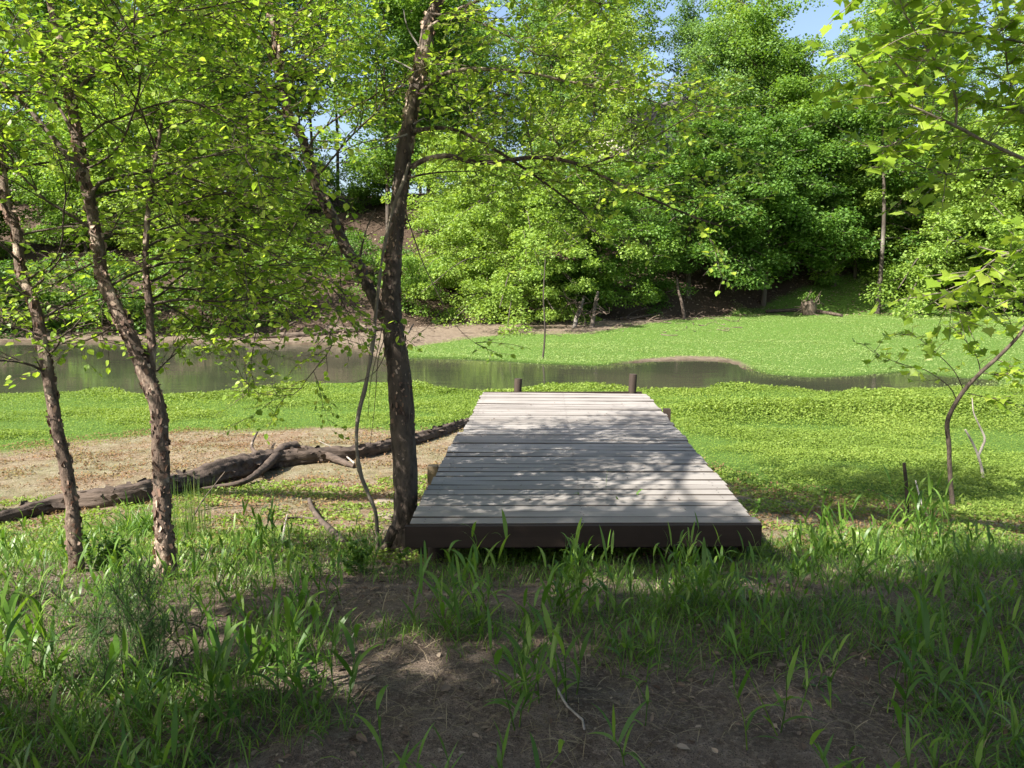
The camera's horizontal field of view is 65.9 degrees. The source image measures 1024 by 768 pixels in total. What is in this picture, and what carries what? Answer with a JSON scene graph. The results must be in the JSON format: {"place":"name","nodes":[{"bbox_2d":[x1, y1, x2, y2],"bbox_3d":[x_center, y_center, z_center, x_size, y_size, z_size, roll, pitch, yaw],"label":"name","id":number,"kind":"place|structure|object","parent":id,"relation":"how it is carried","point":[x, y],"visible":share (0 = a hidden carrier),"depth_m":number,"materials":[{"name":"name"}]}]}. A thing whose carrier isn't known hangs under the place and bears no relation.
{"place":"outdoors","nodes":[
{"label":"outdoors","id":0,"kind":"place"},
{"bbox_2d":[0,342,997,396],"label":"water","id":1,"kind":"structure","parent":0,"point":[204,376],"depth_m":23.51,"materials":[{"name":"liquid"}]},
{"bbox_2d":[542,259,545,358],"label":"sapling","id":2,"kind":"object","parent":1,"relation":"in","point":[544,315],"visible":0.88,"depth_m":27.17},
{"bbox_2d":[0,190,1023,767],"bbox_3d":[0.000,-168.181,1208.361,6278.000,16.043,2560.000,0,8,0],"label":"ground","id":3,"kind":"structure","parent":0,"point":[730,748],"depth_m":4.30,"materials":[{"name":"plant"}]},
{"bbox_2d":[0,2,44,161],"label":"tree","id":4,"kind":"object","parent":3,"relation":"on","point":[2,105],"visible":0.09,"depth_m":57.36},
{"bbox_2d":[0,104,71,258],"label":"tree","id":5,"kind":"object","parent":3,"relation":"on","point":[3,251],"visible":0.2,"depth_m":46.63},
{"bbox_2d":[0,252,82,338],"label":"shrub","id":6,"kind":"object","parent":3,"relation":"on","point":[9,276],"visible":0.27,"depth_m":36.45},
{"bbox_2d":[0,564,121,699],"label":"grass tuft","id":7,"kind":"object","parent":3,"relation":"on","point":[10,619],"visible":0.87,"depth_m":3.20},
{"bbox_2d":[0,0,134,206],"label":"tree","id":8,"kind":"object","parent":3,"relation":"on","point":[40,13],"visible":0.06,"depth_m":52.70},
{"bbox_2d":[1,0,133,189],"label":"tree","id":9,"kind":"object","parent":3,"relation":"on","point":[32,87],"visible":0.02,"depth_m":62.03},
{"bbox_2d":[0,249,141,335],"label":"shrub","id":10,"kind":"object","parent":3,"relation":"on","point":[55,298],"visible":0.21,"depth_m":37.37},
{"bbox_2d":[1,88,173,254],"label":"tree","id":11,"kind":"object","parent":3,"relation":"on","point":[51,183],"visible":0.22,"depth_m":44.94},
{"bbox_2d":[57,530,130,569],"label":"leafy weed","id":12,"kind":"object","parent":3,"relation":"on","point":[112,542],"visible":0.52,"depth_m":4.97,"materials":[{"name":"green plant"}]},
{"bbox_2d":[32,0,171,196],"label":"tree","id":13,"kind":"object","parent":3,"relation":"on","point":[109,30],"visible":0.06,"depth_m":54.13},
{"bbox_2d":[28,548,208,711],"bbox_3d":[-1.546,0.996,3.205,0.704,0.597,0.706,5,9,30],"label":"feathery weed","id":14,"kind":"object","parent":3,"relation":"on","point":[150,628],"visible":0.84,"depth_m":3.20,"materials":[{"name":"green leaf"},{"name":"green stem"}]},
{"bbox_2d":[75,6,170,187],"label":"tree","id":15,"kind":"object","parent":3,"relation":"on","point":[132,61],"visible":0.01,"depth_m":65.78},
{"bbox_2d":[0,0,248,572],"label":"young tree","id":16,"kind":"object","parent":3,"relation":"on","point":[71,496],"visible":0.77,"depth_m":4.80,"materials":[{"name":"green plant"}]},
{"bbox_2d":[65,259,185,335],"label":"shrub","id":17,"kind":"object","parent":3,"relation":"on","point":[85,281],"visible":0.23,"depth_m":36.32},
{"bbox_2d":[81,496,187,539],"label":"grass clump","id":18,"kind":"object","parent":3,"relation":"on","point":[138,523],"visible":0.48,"depth_m":6.83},
{"bbox_2d":[39,80,248,260],"bbox_3d":[-20.156,-12.100,45.769,9.720,10.655,10.400,2,8,12],"label":"tree","id":19,"kind":"object","parent":3,"relation":"on","point":[139,128],"visible":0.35,"depth_m":44.19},
{"bbox_2d":[147,475,231,540],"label":"reed clump","id":20,"kind":"object","parent":3,"relation":"on","point":[190,516],"visible":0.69,"depth_m":6.66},
{"bbox_2d":[113,0,274,224],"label":"tree","id":21,"kind":"object","parent":3,"relation":"on","point":[184,88],"visible":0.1,"depth_m":48.37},
{"bbox_2d":[108,241,282,337],"bbox_3d":[-14.748,-3.909,37.215,6.460,5.444,7.174,6,10,37],"label":"shrub","id":22,"kind":"object","parent":3,"relation":"on","point":[162,271],"visible":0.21,"depth_m":36.16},
{"bbox_2d":[136,0,270,141],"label":"tree","id":23,"kind":"object","parent":3,"relation":"on","point":[167,41],"depth_m":62.54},
{"bbox_2d":[0,0,422,580],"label":"young tree","id":24,"kind":"object","parent":3,"relation":"on","point":[143,361],"visible":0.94,"depth_m":4.88,"materials":[{"name":"green plant"}]},
{"bbox_2d":[135,589,293,751],"bbox_3d":[-1.041,1.002,2.889,0.563,0.526,0.477,-5,9,-30],"label":"grass tuft","id":25,"kind":"object","parent":3,"relation":"on","point":[209,677],"visible":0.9,"depth_m":2.87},
{"bbox_2d":[181,472,269,541],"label":"dead branch","id":26,"kind":"object","parent":3,"relation":"on","point":[196,510],"visible":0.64,"depth_m":7.53,"materials":[{"name":"wood"}]},
{"bbox_2d":[136,0,320,204],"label":"tree","id":27,"kind":"object","parent":3,"relation":"on","point":[232,48],"visible":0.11,"depth_m":52.03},
{"bbox_2d":[0,417,469,523],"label":"fallen log","id":28,"kind":"object","parent":3,"relation":"on","point":[252,466],"visible":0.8,"depth_m":9.88,"materials":[{"name":"wood"}]},
{"bbox_2d":[177,115,296,251],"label":"tree","id":29,"kind":"object","parent":3,"relation":"on","point":[235,215],"visible":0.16,"depth_m":46.75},
{"bbox_2d":[218,494,297,555],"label":"grass tuft","id":30,"kind":"object","parent":3,"relation":"on","point":[270,518],"visible":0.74,"depth_m":6.19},
{"bbox_2d":[183,244,338,333],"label":"shrub","id":31,"kind":"object","parent":3,"relation":"on","point":[265,315],"visible":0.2,"depth_m":38.51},
{"bbox_2d":[213,0,346,175],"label":"tree","id":32,"kind":"object","parent":3,"relation":"on","point":[303,66],"visible":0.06,"depth_m":59.74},
{"bbox_2d":[180,552,382,725],"bbox_3d":[-0.898,0.993,3.067,0.667,0.550,0.696,-8,11,-44],"label":"grass tuft","id":33,"kind":"object","parent":3,"relation":"on","point":[295,677],"visible":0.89,"depth_m":3.11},
{"bbox_2d":[241,166,337,266],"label":"tree","id":34,"kind":"object","parent":3,"relation":"on","point":[298,227],"visible":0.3,"depth_m":44.92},
{"bbox_2d":[245,316,338,338],"bbox_3d":[-10.110,-2.556,36.067,2.313,0.915,3.876,5,9,32],"label":"driftwood log","id":35,"kind":"object","parent":3,"relation":"on","point":[298,334],"visible":0.5,"depth_m":35.65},
{"bbox_2d":[257,152,341,211],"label":"tree","id":36,"kind":"object","parent":3,"relation":"on","point":[291,162],"visible":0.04,"depth_m":55.47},
{"bbox_2d":[264,0,362,156],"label":"tree","id":37,"kind":"object","parent":3,"relation":"on","point":[298,55],"visible":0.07,"depth_m":60.89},
{"bbox_2d":[284,498,347,546],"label":"fallen branch","id":38,"kind":"object","parent":3,"relation":"on","point":[320,520],"visible":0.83,"depth_m":7.51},
{"bbox_2d":[281,0,371,188],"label":"tree","id":39,"kind":"object","parent":3,"relation":"on","point":[337,155],"visible":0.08,"depth_m":62.94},
{"bbox_2d":[302,156,393,216],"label":"tree","id":40,"kind":"object","parent":3,"relation":"on","point":[354,191],"visible":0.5,"depth_m":55.55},
{"bbox_2d":[321,316,381,332],"bbox_3d":[-7.679,-2.870,37.867,3.286,0.779,1.260,0,8,0],"label":"driftwood log","id":41,"kind":"object","parent":3,"relation":"on","point":[353,330],"visible":0.35,"depth_m":37.44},
{"bbox_2d":[312,537,409,575],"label":"leafy weed","id":42,"kind":"object","parent":3,"relation":"on","point":[357,556],"visible":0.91,"depth_m":5.30,"materials":[{"name":"green plant"}]},
{"bbox_2d":[322,228,416,294],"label":"shrub","id":43,"kind":"object","parent":3,"relation":"on","point":[366,245],"visible":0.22,"depth_m":42.81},
{"bbox_2d":[0,312,741,343],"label":"shore debris","id":44,"kind":"object","parent":3,"relation":"on","point":[620,325],"visible":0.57,"depth_m":39.20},
{"bbox_2d":[310,0,467,229],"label":"tree","id":45,"kind":"object","parent":3,"relation":"on","point":[381,153],"visible":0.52,"depth_m":49.70,"materials":[{"name":"plant"}]},
{"bbox_2d":[335,152,442,204],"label":"tree","id":46,"kind":"object","parent":3,"relation":"on","point":[380,185],"visible":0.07,"depth_m":57.92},
{"bbox_2d":[350,250,454,320],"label":"shrub","id":47,"kind":"object","parent":3,"relation":"on","point":[408,262],"visible":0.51,"depth_m":40.82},
{"bbox_2d":[355,0,500,193],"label":"tree","id":48,"kind":"object","parent":3,"relation":"on","point":[468,50],"visible":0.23,"depth_m":51.55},
{"bbox_2d":[364,3,492,195],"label":"tree","id":49,"kind":"object","parent":3,"relation":"on","point":[418,145],"visible":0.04,"depth_m":55.32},
{"bbox_2d":[370,0,502,194],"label":"tree","id":50,"kind":"object","parent":3,"relation":"on","point":[483,84],"visible":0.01,"depth_m":61.15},
{"bbox_2d":[117,0,782,555],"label":"birch tree","id":51,"kind":"object","parent":3,"relation":"on","point":[403,440],"visible":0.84,"depth_m":5.95,"materials":[{"name":"green plant"}]},
{"bbox_2d":[353,162,409,549],"bbox_3d":[-0.979,-0.127,6.000,0.469,3.033,0.075,0,8,0],"label":"climbing vine","id":52,"kind":"object","parent":51,"relation":"hanging from","point":[357,421],"visible":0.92,"depth_m":5.97,"materials":[{"name":"brown plant"}]},
{"bbox_2d":[400,510,509,640],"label":"grass tuft","id":53,"kind":"object","parent":3,"relation":"on","point":[455,581],"visible":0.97,"depth_m":3.73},
{"bbox_2d":[410,250,504,317],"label":"shrub","id":54,"kind":"object","parent":3,"relation":"on","point":[450,282],"visible":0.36,"depth_m":43.98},
{"bbox_2d":[380,124,545,290],"bbox_3d":[-2.663,-9.900,45.236,9.852,10.094,9.208,1,8,11],"label":"tree","id":55,"kind":"object","parent":3,"relation":"on","point":[435,205],"visible":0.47,"depth_m":44.68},
{"bbox_2d":[435,0,516,154],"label":"tree","id":56,"kind":"object","parent":3,"relation":"on","point":[495,83],"visible":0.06,"depth_m":61.90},
{"bbox_2d":[448,0,523,173],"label":"tree","id":57,"kind":"object","parent":3,"relation":"on","point":[501,38],"visible":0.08,"depth_m":76.42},
{"bbox_2d":[459,272,550,324],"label":"shrub","id":58,"kind":"object","parent":3,"relation":"on","point":[469,282],"visible":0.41,"depth_m":40.87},
{"bbox_2d":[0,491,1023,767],"bbox_3d":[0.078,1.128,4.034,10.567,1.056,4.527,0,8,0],"label":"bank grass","id":59,"kind":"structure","parent":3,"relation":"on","point":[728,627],"depth_m":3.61,"materials":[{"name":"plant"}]},
{"bbox_2d":[0,463,1023,564],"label":"creeping weeds","id":60,"kind":"object","parent":3,"relation":"on","point":[344,514],"visible":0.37,"depth_m":8.02,"materials":[{"name":"green plant"}]},
{"bbox_2d":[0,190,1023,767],"bbox_3d":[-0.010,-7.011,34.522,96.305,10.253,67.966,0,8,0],"label":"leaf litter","id":61,"kind":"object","parent":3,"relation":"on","point":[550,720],"visible":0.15,"depth_m":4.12,"materials":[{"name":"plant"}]},
{"bbox_2d":[0,379,1023,522],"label":"ground cover","id":62,"kind":"object","parent":3,"relation":"on","point":[879,399],"visible":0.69,"depth_m":14.98,"materials":[{"name":"green plant"}]},
{"bbox_2d":[0,426,1023,559],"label":"dry ground plants","id":63,"kind":"object","parent":3,"relation":"on","point":[227,446],"visible":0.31,"depth_m":9.42,"materials":[{"name":"green plant"}]},
{"bbox_2d":[402,150,650,334],"bbox_3d":[0.692,-6.721,40.976,11.884,10.534,10.807,-7,10,-40],"label":"tree","id":64,"kind":"object","parent":3,"relation":"on","point":[519,238],"visible":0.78,"depth_m":39.89,"materials":[{"name":"plant"}]},
{"bbox_2d":[480,562,591,730],"bbox_3d":[0.101,1.000,2.979,0.428,0.503,0.575,0,8,0],"label":"grass tuft","id":65,"kind":"object","parent":3,"relation":"on","point":[523,652],"visible":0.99,"depth_m":3.02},
{"bbox_2d":[464,517,628,622],"bbox_3d":[0.201,0.938,4.120,0.804,0.532,0.543,4,9,30],"label":"grass tuft","id":66,"kind":"object","parent":3,"relation":"on","point":[591,591],"visible":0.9,"depth_m":4.00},
{"bbox_2d":[484,0,617,212],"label":"tree","id":67,"kind":"object","parent":3,"relation":"on","point":[544,23],"visible":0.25,"depth_m":53.33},
{"bbox_2d":[510,50,595,173],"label":"tree","id":68,"kind":"object","parent":3,"relation":"on","point":[527,124],"depth_m":74.91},
{"bbox_2d":[489,0,626,167],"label":"tree","id":69,"kind":"object","parent":3,"relation":"on","point":[517,31],"visible":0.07,"depth_m":59.78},
{"bbox_2d":[525,260,594,319],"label":"shrub","id":70,"kind":"object","parent":3,"relation":"on","point":[563,278],"visible":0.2,"depth_m":43.79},
{"bbox_2d":[557,687,584,729],"bbox_3d":[0.212,1.214,3.001,0.031,0.023,0.339,-3,8,-20],"label":"stick","id":71,"kind":"object","parent":3,"relation":"on","point":[571,709],"visible":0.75,"depth_m":2.96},
{"bbox_2d":[561,286,590,327],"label":"bare tree","id":72,"kind":"object","parent":3,"relation":"on","point":[578,313],"visible":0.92,"depth_m":39.58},
{"bbox_2d":[405,374,761,563],"bbox_3d":[0.611,0.992,8.592,2.790,1.471,6.431,0,8,0],"label":"dock","id":73,"kind":"object","parent":3,"relation":"on","point":[551,510],"visible":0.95,"depth_m":6.49,"materials":[{"name":"grey wood"}]},
{"bbox_2d":[573,291,609,327],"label":"bare tree","id":74,"kind":"object","parent":3,"relation":"on","point":[594,314],"visible":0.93,"depth_m":39.48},
{"bbox_2d":[517,0,668,209],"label":"tree","id":75,"kind":"object","parent":3,"relation":"on","point":[591,34],"visible":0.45,"depth_m":49.33,"materials":[{"name":"plant"}]},
{"bbox_2d":[529,155,685,321],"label":"tree","id":76,"kind":"object","parent":3,"relation":"on","point":[607,295],"visible":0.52,"depth_m":43.29,"materials":[{"name":"plant"}]},
{"bbox_2d":[568,0,668,128],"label":"tree","id":77,"kind":"object","parent":3,"relation":"on","point":[649,21],"visible":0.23,"depth_m":69.62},
{"bbox_2d":[619,308,669,322],"bbox_3d":[7.460,-3.777,43.262,3.038,0.633,5.062,0,8,0],"label":"driftwood pile","id":78,"kind":"object","parent":3,"relation":"on","point":[627,317],"visible":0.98,"depth_m":43.56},
{"bbox_2d":[587,96,710,190],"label":"house","id":79,"kind":"structure","parent":3,"relation":"on","point":[685,98],"depth_m":67.40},
{"bbox_2d":[615,254,698,317],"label":"shrub","id":80,"kind":"object","parent":3,"relation":"on","point":[664,284],"visible":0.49,"depth_m":46.98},
{"bbox_2d":[676,277,685,318],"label":"bare tree","id":81,"kind":"object","parent":3,"relation":"on","point":[682,306],"visible":0.8,"depth_m":44.56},
{"bbox_2d":[635,0,739,108],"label":"tree","id":82,"kind":"object","parent":3,"relation":"on","point":[687,17],"visible":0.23,"depth_m":72.55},
{"bbox_2d":[642,538,745,628],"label":"grass tuft","id":83,"kind":"object","parent":3,"relation":"on","point":[701,576],"visible":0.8,"depth_m":3.95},
{"bbox_2d":[378,271,1023,387],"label":"meadow","id":84,"kind":"structure","parent":3,"relation":"on","point":[713,341],"depth_m":32.14,"materials":[{"name":"green plant"}]},
{"bbox_2d":[603,96,799,298],"bbox_3d":[11.615,-10.894,48.628,12.740,12.339,12.328,0,8,2],"label":"tree","id":85,"kind":"object","parent":3,"relation":"on","point":[709,153],"visible":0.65,"depth_m":46.48,"materials":[{"name":"plant"}]},
{"bbox_2d":[656,9,797,248],"bbox_3d":[15.108,-17.677,56.234,10.854,17.676,11.474,0,8,0],"label":"tree","id":86,"kind":"object","parent":3,"relation":"on","point":[723,68],"visible":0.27,"depth_m":54.44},
{"bbox_2d":[680,0,794,116],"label":"tree","id":87,"kind":"object","parent":3,"relation":"on","point":[738,6],"visible":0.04,"depth_m":72.76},
{"bbox_2d":[693,0,833,229],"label":"tree","id":88,"kind":"object","parent":3,"relation":"on","point":[760,18],"visible":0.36,"depth_m":53.80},
{"bbox_2d":[659,108,883,305],"bbox_3d":[16.042,-10.947,51.143,12.888,12.900,13.319,-1,8,-5],"label":"tree","id":89,"kind":"object","parent":3,"relation":"on","point":[785,203],"visible":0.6,"depth_m":48.57,"materials":[{"name":"plant"}]},
{"bbox_2d":[765,308,800,312],"bbox_3d":[17.458,-4.716,50.479,2.647,0.333,0.334,-1,8,-8],"label":"driftwood log","id":90,"kind":"object","parent":3,"relation":"on","point":[782,310],"visible":0.85,"depth_m":50.40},
{"bbox_2d":[749,37,840,219],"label":"tree","id":91,"kind":"object","parent":3,"relation":"on","point":[809,73],"visible":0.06,"depth_m":58.27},
{"bbox_2d":[793,291,821,315],"bbox_3d":[17.664,-4.723,47.389,1.695,1.957,1.345,0,8,0],"label":"tree stump","id":92,"kind":"object","parent":3,"relation":"on","point":[808,306],"visible":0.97,"depth_m":47.21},
{"bbox_2d":[748,34,868,275],"bbox_3d":[19.398,-15.174,53.998,9.280,16.437,9.134,1,8,7],"label":"tree","id":93,"kind":"object","parent":3,"relation":"on","point":[804,90],"visible":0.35,"depth_m":52.50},
{"bbox_2d":[796,490,861,562],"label":"grass tuft","id":94,"kind":"object","parent":3,"relation":"on","point":[828,539],"visible":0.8,"depth_m":5.45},
{"bbox_2d":[741,94,948,286],"bbox_3d":[21.238,-12.331,52.498,13.319,12.900,12.888,-2,8,-12],"label":"tree","id":95,"kind":"object","parent":3,"relation":"on","point":[842,121],"visible":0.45,"depth_m":50.56,"materials":[{"name":"plant"}]},
{"bbox_2d":[828,33,881,153],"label":"tree","id":96,"kind":"object","parent":3,"relation":"on","point":[842,43],"visible":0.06,"depth_m":75.54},
{"bbox_2d":[798,143,929,278],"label":"tree","id":97,"kind":"object","parent":3,"relation":"on","point":[857,264],"visible":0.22,"depth_m":52.77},
{"bbox_2d":[835,0,918,131],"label":"tree","id":98,"kind":"object","parent":3,"relation":"on","point":[858,36],"visible":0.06,"depth_m":75.38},
{"bbox_2d":[799,0,969,313],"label":"tree","id":99,"kind":"object","parent":3,"relation":"on","point":[893,68],"visible":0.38,"depth_m":47.88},
{"bbox_2d":[834,0,972,138],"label":"tree","id":100,"kind":"object","parent":3,"relation":"on","point":[945,80],"visible":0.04,"depth_m":60.97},
{"bbox_2d":[902,462,908,515],"bbox_3d":[3.861,1.091,7.741,0.112,0.654,0.039,0,8,0],"label":"stake","id":101,"kind":"object","parent":3,"relation":"on","point":[905,479],"visible":0.67,"depth_m":7.71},
{"bbox_2d":[852,233,974,310],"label":"shrub","id":102,"kind":"object","parent":3,"relation":"on","point":[893,274],"visible":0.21,"depth_m":51.49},
{"bbox_2d":[804,0,1023,357],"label":"sycamore tree","id":103,"kind":"object","parent":3,"relation":"on","point":[913,149],"visible":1,"depth_m":4.74,"materials":[{"name":"green plant"}]},
{"bbox_2d":[806,114,1023,318],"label":"tree","id":104,"kind":"object","parent":3,"relation":"on","point":[951,214],"visible":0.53,"depth_m":47.65,"materials":[{"name":"plant"}]},
{"bbox_2d":[872,464,968,551],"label":"grass tuft","id":105,"kind":"object","parent":3,"relation":"on","point":[918,507],"visible":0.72,"depth_m":6.12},
{"bbox_2d":[853,563,1011,723],"bbox_3d":[1.597,0.988,3.049,0.534,0.560,0.673,0,8,0],"label":"grass tuft","id":106,"kind":"object","parent":3,"relation":"on","point":[923,616],"visible":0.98,"depth_m":3.06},
{"bbox_2d":[852,289,1023,505],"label":"sapling","id":107,"kind":"object","parent":3,"relation":"on","point":[1015,372],"visible":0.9,"depth_m":8.10,"materials":[{"name":"green plant"}]},
{"bbox_2d":[878,101,1023,259],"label":"tree","id":108,"kind":"object","parent":3,"relation":"on","point":[952,119],"visible":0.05,"depth_m":51.70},
{"bbox_2d":[883,0,1018,133],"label":"tree","id":109,"kind":"object","parent":3,"relation":"on","point":[963,39],"visible":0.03,"depth_m":62.56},
{"bbox_2d":[897,166,1023,283],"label":"tree","id":110,"kind":"object","parent":3,"relation":"on","point":[980,234],"visible":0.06,"depth_m":50.03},
{"bbox_2d":[906,99,1023,313],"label":"tree","id":111,"kind":"object","parent":3,"relation":"on","point":[1020,282],"visible":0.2,"depth_m":47.19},
{"bbox_2d":[934,38,1005,121],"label":"tree","id":112,"kind":"object","parent":3,"relation":"on","point":[977,77],"visible":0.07,"depth_m":78.55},
{"bbox_2d":[965,398,985,477],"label":"dead sapling","id":113,"kind":"object","parent":3,"relation":"on","point":[979,452],"visible":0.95,"depth_m":10.07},
{"bbox_2d":[934,235,1023,311],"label":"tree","id":114,"kind":"object","parent":3,"relation":"on","point":[991,276],"visible":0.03,"depth_m":49.94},
{"bbox_2d":[984,0,1023,145],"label":"tree","id":115,"kind":"object","parent":3,"relation":"on","point":[1004,59],"visible":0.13,"depth_m":60.79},
{"bbox_2d":[0,513,1023,767],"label":"grass","id":116,"kind":"structure","parent":0,"point":[812,603],"depth_m":3.72,"materials":[{"name":"plant"}]},
{"bbox_2d":[0,0,1023,194],"label":"sky","id":117,"kind":"structure","parent":0,"point":[810,22],"materials":[{"name":"blue"}]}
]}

